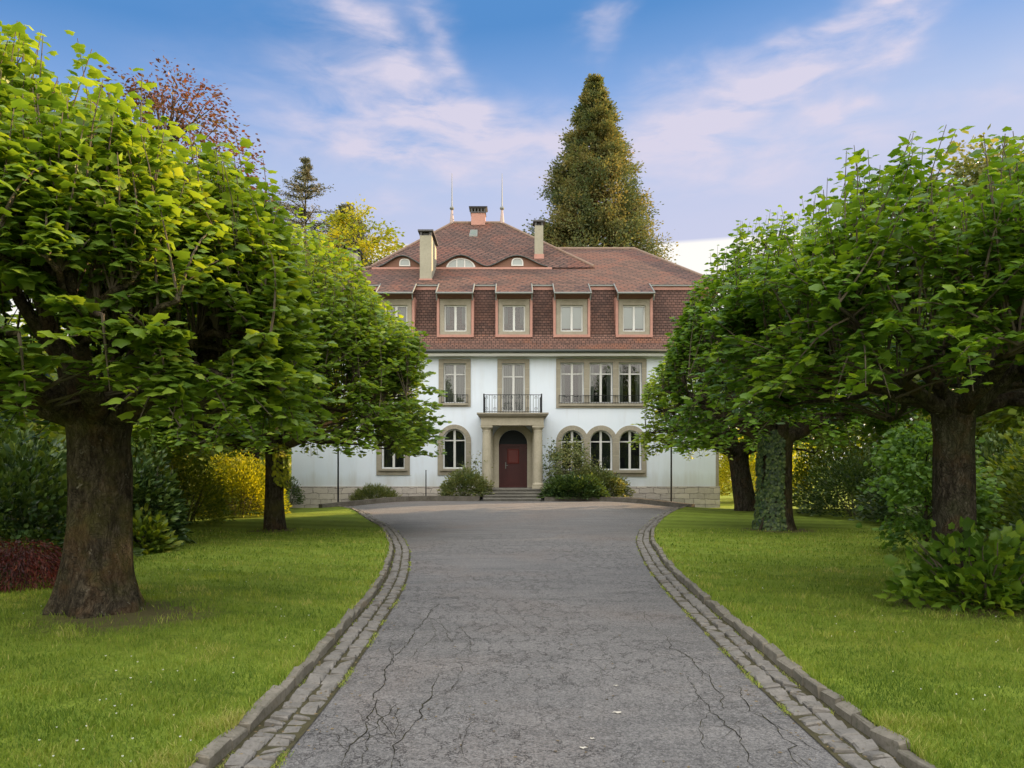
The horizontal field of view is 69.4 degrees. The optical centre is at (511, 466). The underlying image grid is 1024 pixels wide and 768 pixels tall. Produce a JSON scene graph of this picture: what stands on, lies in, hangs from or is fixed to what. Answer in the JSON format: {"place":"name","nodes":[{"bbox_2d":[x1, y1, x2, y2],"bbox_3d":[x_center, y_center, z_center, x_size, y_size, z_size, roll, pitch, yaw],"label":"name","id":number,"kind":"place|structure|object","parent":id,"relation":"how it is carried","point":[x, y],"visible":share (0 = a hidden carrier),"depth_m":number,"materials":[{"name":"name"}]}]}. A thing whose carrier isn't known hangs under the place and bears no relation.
{"place":"outdoors","nodes":[
{"label":"outdoors","id":0,"kind":"place"},
{"bbox_2d":[0,488,1023,767],"bbox_3d":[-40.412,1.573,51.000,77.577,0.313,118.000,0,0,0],"label":"lawn","id":1,"kind":"structure","parent":0,"point":[312,519],"depth_m":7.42,"materials":[{"name":"plant"}]},
{"bbox_2d":[0,567,18,590],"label":"shrub","id":2,"kind":"object","parent":1,"relation":"on","point":[3,582],"visible":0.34,"depth_m":9.22,"materials":[{"name":"brown plant"}]},
{"bbox_2d":[0,535,61,592],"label":"red maple","id":3,"kind":"object","parent":1,"relation":"on","point":[45,564],"visible":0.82,"depth_m":9.32,"materials":[{"name":"brown plant"}]},
{"bbox_2d":[0,317,65,535],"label":"garden tree","id":4,"kind":"object","parent":1,"relation":"on","point":[52,435],"visible":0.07,"depth_m":15.24,"materials":[{"name":"green plant"}]},
{"bbox_2d":[0,413,143,571],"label":"rhododendron","id":5,"kind":"object","parent":1,"relation":"on","point":[40,479],"visible":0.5,"depth_m":10.86,"materials":[{"name":"green plant"}]},
{"bbox_2d":[0,309,209,523],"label":"garden tree","id":6,"kind":"object","parent":1,"relation":"on","point":[45,354],"visible":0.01,"depth_m":19.18,"materials":[{"name":"green plant"}]},
{"bbox_2d":[19,343,225,482],"bbox_3d":[-13.148,-1.023,23.932,7.990,6.748,7.721,0,0,-29],"label":"garden tree","id":7,"kind":"object","parent":1,"relation":"on","point":[188,447],"depth_m":24.19,"materials":[{"name":"green plant"}]},
{"bbox_2d":[133,441,179,516],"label":"clipped yew","id":8,"kind":"object","parent":1,"relation":"on","point":[162,468],"visible":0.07,"depth_m":17.61,"materials":[{"name":"green plant"}]},
{"bbox_2d":[133,502,183,554],"bbox_3d":[-6.538,1.139,13.188,1.200,1.039,1.138,0,0,0],"label":"laurel","id":9,"kind":"object","parent":1,"relation":"on","point":[155,535],"visible":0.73,"depth_m":13.05,"materials":[{"name":"green plant"}]},
{"bbox_2d":[131,435,195,549],"bbox_3d":[-7.034,0.518,13.848,1.953,2.279,2.265,0,0,0],"label":"laurel","id":10,"kind":"object","parent":1,"relation":"on","point":[153,492],"visible":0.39,"depth_m":13.76,"materials":[{"name":"green plant"}]},
{"bbox_2d":[65,438,262,503],"bbox_3d":[-14.227,-1.468,29.349,8.798,7.690,7.950,0,0,-31],"label":"garden tree","id":11,"kind":"object","parent":1,"relation":"on","point":[209,456],"visible":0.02,"depth_m":29.87,"materials":[{"name":"green plant"}]},
{"bbox_2d":[0,21,345,618],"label":"broadleaf tree","id":12,"kind":"object","parent":1,"relation":"on","point":[118,238],"visible":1,"depth_m":6.89,"materials":[{"name":"green plant"}]},
{"bbox_2d":[72,49,282,481],"bbox_3d":[-16.835,-8.929,36.425,13.021,21.522,12.055,0,0,0],"label":"copper beech","id":13,"kind":"object","parent":1,"relation":"on","point":[157,105],"visible":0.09,"depth_m":35.43,"materials":[{"name":"red plant"}]},
{"bbox_2d":[134,447,236,525],"bbox_3d":[-8.642,0.549,19.363,2.527,2.226,2.526,0,0,-42],"label":"brown green shrub","id":14,"kind":"object","parent":1,"relation":"on","point":[194,484],"visible":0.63,"depth_m":19.25,"materials":[{"name":"brown plant"}]},
{"bbox_2d":[189,450,292,516],"bbox_3d":[-8.396,0.553,22.880,2.847,2.217,2.728,0,0,-36],"label":"golden hedge","id":15,"kind":"object","parent":1,"relation":"on","point":[243,474],"visible":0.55,"depth_m":22.41,"materials":[{"name":"yellow plant"}]},
{"bbox_2d":[165,373,356,510],"bbox_3d":[-9.242,-1.548,26.101,7.408,6.596,7.239,0,0,0],"label":"broadleaf tree","id":16,"kind":"object","parent":1,"relation":"on","point":[258,453],"visible":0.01,"depth_m":25.68,"materials":[{"name":"green plant"}]},
{"bbox_2d":[90,201,451,529],"bbox_3d":[-5.667,-2.222,17.867,8.466,7.844,8.667,0,0,0],"label":"broadleaf tree","id":17,"kind":"object","parent":1,"relation":"on","point":[381,361],"visible":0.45,"depth_m":16.21,"materials":[{"name":"green plant"}]},
{"bbox_2d":[271,441,291,488],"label":"ivy","id":18,"kind":"object","parent":17,"relation":"attached to","point":[281,478],"visible":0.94,"depth_m":17.67,"materials":[{"name":"green plant"}]},
{"bbox_2d":[285,476,305,506],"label":"dark shrub","id":19,"kind":"object","parent":1,"relation":"on","point":[294,490],"visible":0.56,"depth_m":30.15,"materials":[{"name":"green plant"}]},
{"bbox_2d":[275,156,375,270],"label":"cedar","id":20,"kind":"object","parent":1,"relation":"on","point":[304,176],"visible":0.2,"depth_m":57.60,"materials":[{"name":"green plant"}]},
{"bbox_2d":[337,447,338,501],"bbox_3d":[-6.677,0.422,28.400,0.150,2.345,0.150,0,0,0],"label":"metal post","id":21,"kind":"object","parent":1,"relation":"on","point":[337,475],"visible":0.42,"depth_m":28.38,"materials":[{"name":"black metal"}]},
{"bbox_2d":[327,203,378,266],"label":"broadleaf tree","id":22,"kind":"object","parent":1,"relation":"on","point":[343,206],"visible":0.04,"depth_m":59.29,"materials":[{"name":"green plant"}]},
{"bbox_2d":[305,194,406,271],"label":"yellow tree","id":23,"kind":"object","parent":1,"relation":"on","point":[371,243],"visible":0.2,"depth_m":51.33,"materials":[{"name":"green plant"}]},
{"bbox_2d":[319,496,479,507],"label":"curb","id":24,"kind":"structure","parent":1,"relation":"on","point":[405,499],"depth_m":28.26,"materials":[{"name":"stone"}]},
{"bbox_2d":[23,547,999,766],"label":"daisies","id":25,"kind":"object","parent":1,"relation":"on","point":[314,630],"visible":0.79,"depth_m":4.83,"materials":[{"name":"white plant"}]},
{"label":"planting bed","id":26,"kind":"structure","parent":1,"relation":"on","visible":0},
{"bbox_2d":[348,482,399,500],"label":"lavender clump","id":27,"kind":"object","parent":26,"relation":"on","point":[377,491],"visible":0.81,"depth_m":29.00,"materials":[{"name":"green plant"}]},
{"bbox_2d":[436,466,494,496],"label":"azalea","id":28,"kind":"object","parent":26,"relation":"on","point":[471,479],"visible":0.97,"depth_m":28.76,"materials":[{"name":"green plant"}]},
{"bbox_2d":[459,452,492,494],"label":"rose bush","id":29,"kind":"object","parent":26,"relation":"on","point":[475,462],"visible":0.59,"depth_m":29.69,"materials":[{"name":"green plant"}]},
{"bbox_2d":[0,0,1023,460],"label":"sky","id":30,"kind":"structure","parent":0,"point":[733,110],"materials":[{"name":"blue"}]},
{"bbox_2d":[276,498,845,767],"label":"driveway","id":31,"kind":"structure","parent":0,"point":[543,584],"depth_m":5.84,"materials":[{"name":"grey asphalt"}]},
{"bbox_2d":[188,505,392,767],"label":"kerb","id":32,"kind":"structure","parent":31,"relation":"on","point":[214,752],"depth_m":5.00,"materials":[{"name":"stone"}]},
{"bbox_2d":[213,507,409,767],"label":"cobbled gutter","id":33,"kind":"object","parent":31,"relation":"on","point":[329,683],"visible":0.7,"depth_m":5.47,"materials":[{"name":"stone"}]},
{"bbox_2d":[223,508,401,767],"bbox_3d":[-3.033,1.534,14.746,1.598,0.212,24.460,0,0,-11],"label":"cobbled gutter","id":34,"kind":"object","parent":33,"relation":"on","point":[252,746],"visible":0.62,"depth_m":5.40,"materials":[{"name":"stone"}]},
{"bbox_2d":[216,514,834,767],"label":"weeds","id":35,"kind":"object","parent":31,"relation":"on","point":[382,623],"visible":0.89,"depth_m":5.77,"materials":[{"name":"green plant"}]},
{"bbox_2d":[44,531,1017,767],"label":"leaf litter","id":36,"kind":"object","parent":31,"relation":"on","point":[559,691],"visible":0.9,"depth_m":4.70,"materials":[{"name":"plant"}]},
{"bbox_2d":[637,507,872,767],"bbox_3d":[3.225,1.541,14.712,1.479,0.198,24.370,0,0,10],"label":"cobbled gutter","id":37,"kind":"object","parent":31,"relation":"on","point":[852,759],"visible":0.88,"depth_m":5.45,"materials":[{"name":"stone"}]},
{"bbox_2d":[636,509,906,767],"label":"cobbled gutter","id":38,"kind":"object","parent":31,"relation":"on","point":[856,740],"visible":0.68,"depth_m":5.33,"materials":[{"name":"stone"}]},
{"bbox_2d":[650,506,938,767],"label":"kerb","id":39,"kind":"structure","parent":31,"relation":"on","point":[894,744],"depth_m":5.18,"materials":[{"name":"stone"}]},
{"bbox_2d":[655,479,1023,767],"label":"lawn","id":40,"kind":"structure","parent":0,"point":[724,516],"depth_m":8.17,"materials":[{"name":"plant"}]},
{"bbox_2d":[544,497,694,506],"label":"curb","id":41,"kind":"structure","parent":40,"relation":"on","point":[646,501],"depth_m":27.91,"materials":[{"name":"stone"}]},
{"bbox_2d":[627,342,847,510],"bbox_3d":[7.797,-1.794,25.415,7.639,7.087,6.262,0,0,0],"label":"broadleaf tree","id":42,"kind":"object","parent":40,"relation":"on","point":[742,485],"visible":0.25,"depth_m":25.19,"materials":[{"name":"green plant"}]},
{"bbox_2d":[719,428,759,495],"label":"golden shrub","id":43,"kind":"object","parent":40,"relation":"on","point":[724,467],"visible":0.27,"depth_m":34.52,"materials":[{"name":"yellow plant"}]},
{"bbox_2d":[720,438,812,491],"bbox_3d":[13.134,-0.861,38.617,4.985,5.039,4.731,0,0,0],"label":"golden shrub","id":44,"kind":"object","parent":40,"relation":"on","point":[793,454],"visible":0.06,"depth_m":37.92,"materials":[{"name":"yellow plant"}]},
{"bbox_2d":[652,195,908,530],"bbox_3d":[6.472,-2.344,17.966,5.927,8.087,5.974,0,0,0],"label":"broadleaf tree","id":45,"kind":"object","parent":40,"relation":"on","point":[690,338],"visible":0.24,"depth_m":17.49,"materials":[{"name":"green plant"}]},
{"bbox_2d":[751,429,787,530],"bbox_3d":[6.097,0.364,17.708,0.418,2.532,0.967,0,0,-42],"label":"ivy","id":46,"kind":"object","parent":45,"relation":"attached to","point":[771,452],"visible":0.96,"depth_m":17.59,"materials":[{"name":"green plant"}]},
{"bbox_2d":[792,436,874,508],"bbox_3d":[11.315,0.167,26.666,3.729,2.988,3.278,0,0,0],"label":"hedge shrub","id":47,"kind":"object","parent":40,"relation":"on","point":[800,465],"visible":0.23,"depth_m":26.36,"materials":[{"name":"green plant"}]},
{"bbox_2d":[679,125,1023,589],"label":"broadleaf tree","id":48,"kind":"object","parent":40,"relation":"on","point":[863,282],"visible":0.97,"depth_m":7.50,"materials":[{"name":"green plant"}]},
{"bbox_2d":[792,437,914,518],"bbox_3d":[10.617,0.372,22.573,3.718,2.585,4.204,0,0,0],"label":"rhododendron","id":49,"kind":"object","parent":40,"relation":"on","point":[850,481],"visible":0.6,"depth_m":22.41,"materials":[{"name":"green plant"}]},
{"bbox_2d":[793,309,985,499],"bbox_3d":[15.187,-2.123,26.840,8.872,9.719,8.702,0,0,38],"label":"garden tree","id":50,"kind":"object","parent":40,"relation":"on","point":[854,430],"visible":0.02,"depth_m":27.02,"materials":[{"name":"green plant"}]},
{"bbox_2d":[848,424,1007,524],"bbox_3d":[11.035,0.236,19.291,4.103,2.858,4.349,0,0,0],"label":"rhododendron","id":51,"kind":"object","parent":40,"relation":"on","point":[877,506],"visible":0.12,"depth_m":19.61,"materials":[{"name":"green plant"}]},
{"bbox_2d":[855,415,1006,554],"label":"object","id":52,"kind":"object","parent":40,"relation":"on","point":[897,455],"visible":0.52,"depth_m":12.48,"materials":[{"name":"green plant"}]},
{"bbox_2d":[853,124,1023,488],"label":"garden tree","id":53,"kind":"object","parent":40,"relation":"on","point":[964,169],"visible":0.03,"depth_m":23.32,"materials":[{"name":"green plant"}]},
{"bbox_2d":[873,516,1023,619],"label":"undergrowth","id":54,"kind":"object","parent":40,"relation":"on","point":[986,579],"visible":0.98,"depth_m":7.89,"materials":[{"name":"green plant"}]},
{"bbox_2d":[890,410,1019,513],"bbox_3d":[12.781,-0.270,20.904,4.425,3.861,5.557,0,0,0],"label":"hedge shrub","id":55,"kind":"object","parent":40,"relation":"on","point":[978,431],"depth_m":20.08,"materials":[{"name":"green plant"}]},
{"bbox_2d":[896,424,1023,537],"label":"hedge shrub","id":56,"kind":"object","parent":40,"relation":"on","point":[987,450],"visible":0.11,"depth_m":15.40,"materials":[{"name":"green plant"}]},
{"bbox_2d":[947,148,1023,480],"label":"garden tree","id":57,"kind":"object","parent":40,"relation":"on","point":[1009,418],"visible":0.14,"depth_m":17.56,"materials":[{"name":"green plant"}]},
{"bbox_2d":[977,417,1023,541],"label":"hedge shrub","id":58,"kind":"object","parent":40,"relation":"on","point":[1010,467],"visible":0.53,"depth_m":12.72,"materials":[{"name":"green plant"}]},
{"bbox_2d":[988,501,1023,565],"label":"hedge shrub","id":59,"kind":"object","parent":40,"relation":"on","point":[1016,518],"visible":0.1,"depth_m":10.80,"materials":[{"name":"green plant"}]},
{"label":"planting bed","id":60,"kind":"structure","parent":40,"relation":"on","visible":0},
{"bbox_2d":[542,440,562,481],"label":"rose bush","id":61,"kind":"object","parent":60,"relation":"on","point":[544,464],"visible":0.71,"depth_m":29.47,"materials":[{"name":"green plant"}]},
{"bbox_2d":[542,434,605,481],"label":"magnolia shrub","id":62,"kind":"object","parent":60,"relation":"on","point":[572,454],"visible":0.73,"depth_m":29.52,"materials":[{"name":"green plant"}]},
{"bbox_2d":[537,471,611,499],"bbox_3d":[2.386,0.740,28.574,2.951,1.189,1.469,0,0,0],"label":"laurel","id":63,"kind":"object","parent":60,"relation":"on","point":[558,486],"visible":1,"depth_m":28.22,"materials":[{"name":"green plant"}]},
{"bbox_2d":[561,464,635,496],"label":"azalea","id":64,"kind":"object","parent":60,"relation":"on","point":[618,484],"visible":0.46,"depth_m":29.07,"materials":[{"name":"green plant"}]},
{"bbox_2d":[670,447,671,501],"bbox_3d":[6.031,0.389,28.000,0.150,2.277,0.150,0,0,0],"label":"metal post","id":65,"kind":"object","parent":60,"relation":"on","point":[671,474],"visible":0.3,"depth_m":27.97,"materials":[{"name":"black metal"}]},
{"label":"ground","id":66,"kind":"structure","parent":0,"visible":0},
{"bbox_2d":[290,188,722,507],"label":"house","id":67,"kind":"structure","parent":66,"relation":"on","point":[535,341],"depth_m":31.00,"materials":[{"name":"white paint"}]},
{"bbox_2d":[376,440,409,474],"bbox_3d":[-4.978,-0.699,31.098,1.401,2.113,0.437,0,0,0],"label":"window","id":68,"kind":"structure","parent":67,"relation":"in","point":[386,464],"depth_m":30.96,"materials":[{"name":"beige stone"}]},
{"bbox_2d":[389,387,411,404],"bbox_3d":[-4.874,-3.502,31.098,1.341,1.997,0.437,0,0,0],"label":"window","id":69,"kind":"structure","parent":67,"relation":"in","point":[409,387],"depth_m":31.12,"materials":[{"name":"white stone"}]},
{"bbox_2d":[399,259,409,265],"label":"eyebrow window","id":70,"kind":"structure","parent":67,"relation":"in","point":[403,262],"depth_m":34.27,"materials":[{"name":"white glass"}]},
{"bbox_2d":[438,425,470,474],"bbox_3d":[-2.414,-0.699,31.097,1.401,2.113,0.435,0,0,0],"label":"window","id":71,"kind":"structure","parent":67,"relation":"in","point":[457,446],"depth_m":31.14,"materials":[{"name":"beige stone"}]},
{"bbox_2d":[439,359,470,406],"bbox_3d":[-2.400,-3.502,31.096,1.341,1.997,0.432,0,0,0],"label":"window","id":72,"kind":"structure","parent":67,"relation":"in","point":[455,379],"depth_m":31.14,"materials":[{"name":"beige stone"}]},
{"bbox_2d":[446,258,474,266],"bbox_3d":[-2.373,-9.415,34.270,1.351,0.443,0.060,0,0,0],"label":"eyebrow window","id":73,"kind":"structure","parent":67,"relation":"in","point":[460,262],"depth_m":34.27,"materials":[{"name":"white glass"}]},
{"bbox_2d":[497,359,528,410],"bbox_3d":[0.060,-3.348,31.133,1.341,2.306,0.361,0,0,0],"label":"balcony window","id":74,"kind":"structure","parent":67,"relation":"in","point":[512,378],"depth_m":31.14,"materials":[{"name":"beige stone"}]},
{"bbox_2d":[499,430,526,487],"bbox_3d":[0.045,-0.324,31.184,1.232,2.438,0.152,0,0,0],"label":"front door","id":75,"kind":"structure","parent":67,"relation":"in","point":[512,444],"depth_m":31.19,"materials":[{"name":"brown wood"}]},
{"bbox_2d":[511,258,522,265],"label":"eyebrow window","id":76,"kind":"structure","parent":67,"relation":"in","point":[516,261],"depth_m":34.27,"materials":[{"name":"white glass"}]},
{"bbox_2d":[556,425,646,475],"bbox_3d":[3.741,-0.650,31.098,3.786,2.135,0.437,0,0,0],"label":"window","id":77,"kind":"structure","parent":67,"relation":"in","point":[617,454],"depth_m":31.14,"materials":[{"name":"beige stone"}]},
{"bbox_2d":[556,359,646,407],"bbox_3d":[3.741,-3.480,31.098,3.786,2.072,0.436,0,0,0],"label":"window","id":78,"kind":"structure","parent":67,"relation":"in","point":[615,400],"depth_m":30.96,"materials":[{"name":"beige stone"}]},
{"bbox_2d":[175,428,872,499],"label":"distant woodland","id":79,"kind":"object","parent":66,"relation":"on","point":[290,465],"visible":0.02,"depth_m":66.04,"materials":[{"name":"green plant"}]},
{"bbox_2d":[522,73,678,263],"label":"giant sequoia","id":80,"kind":"object","parent":66,"relation":"on","point":[580,178],"visible":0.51,"depth_m":57.73,"materials":[{"name":"green plant"}]}
]}

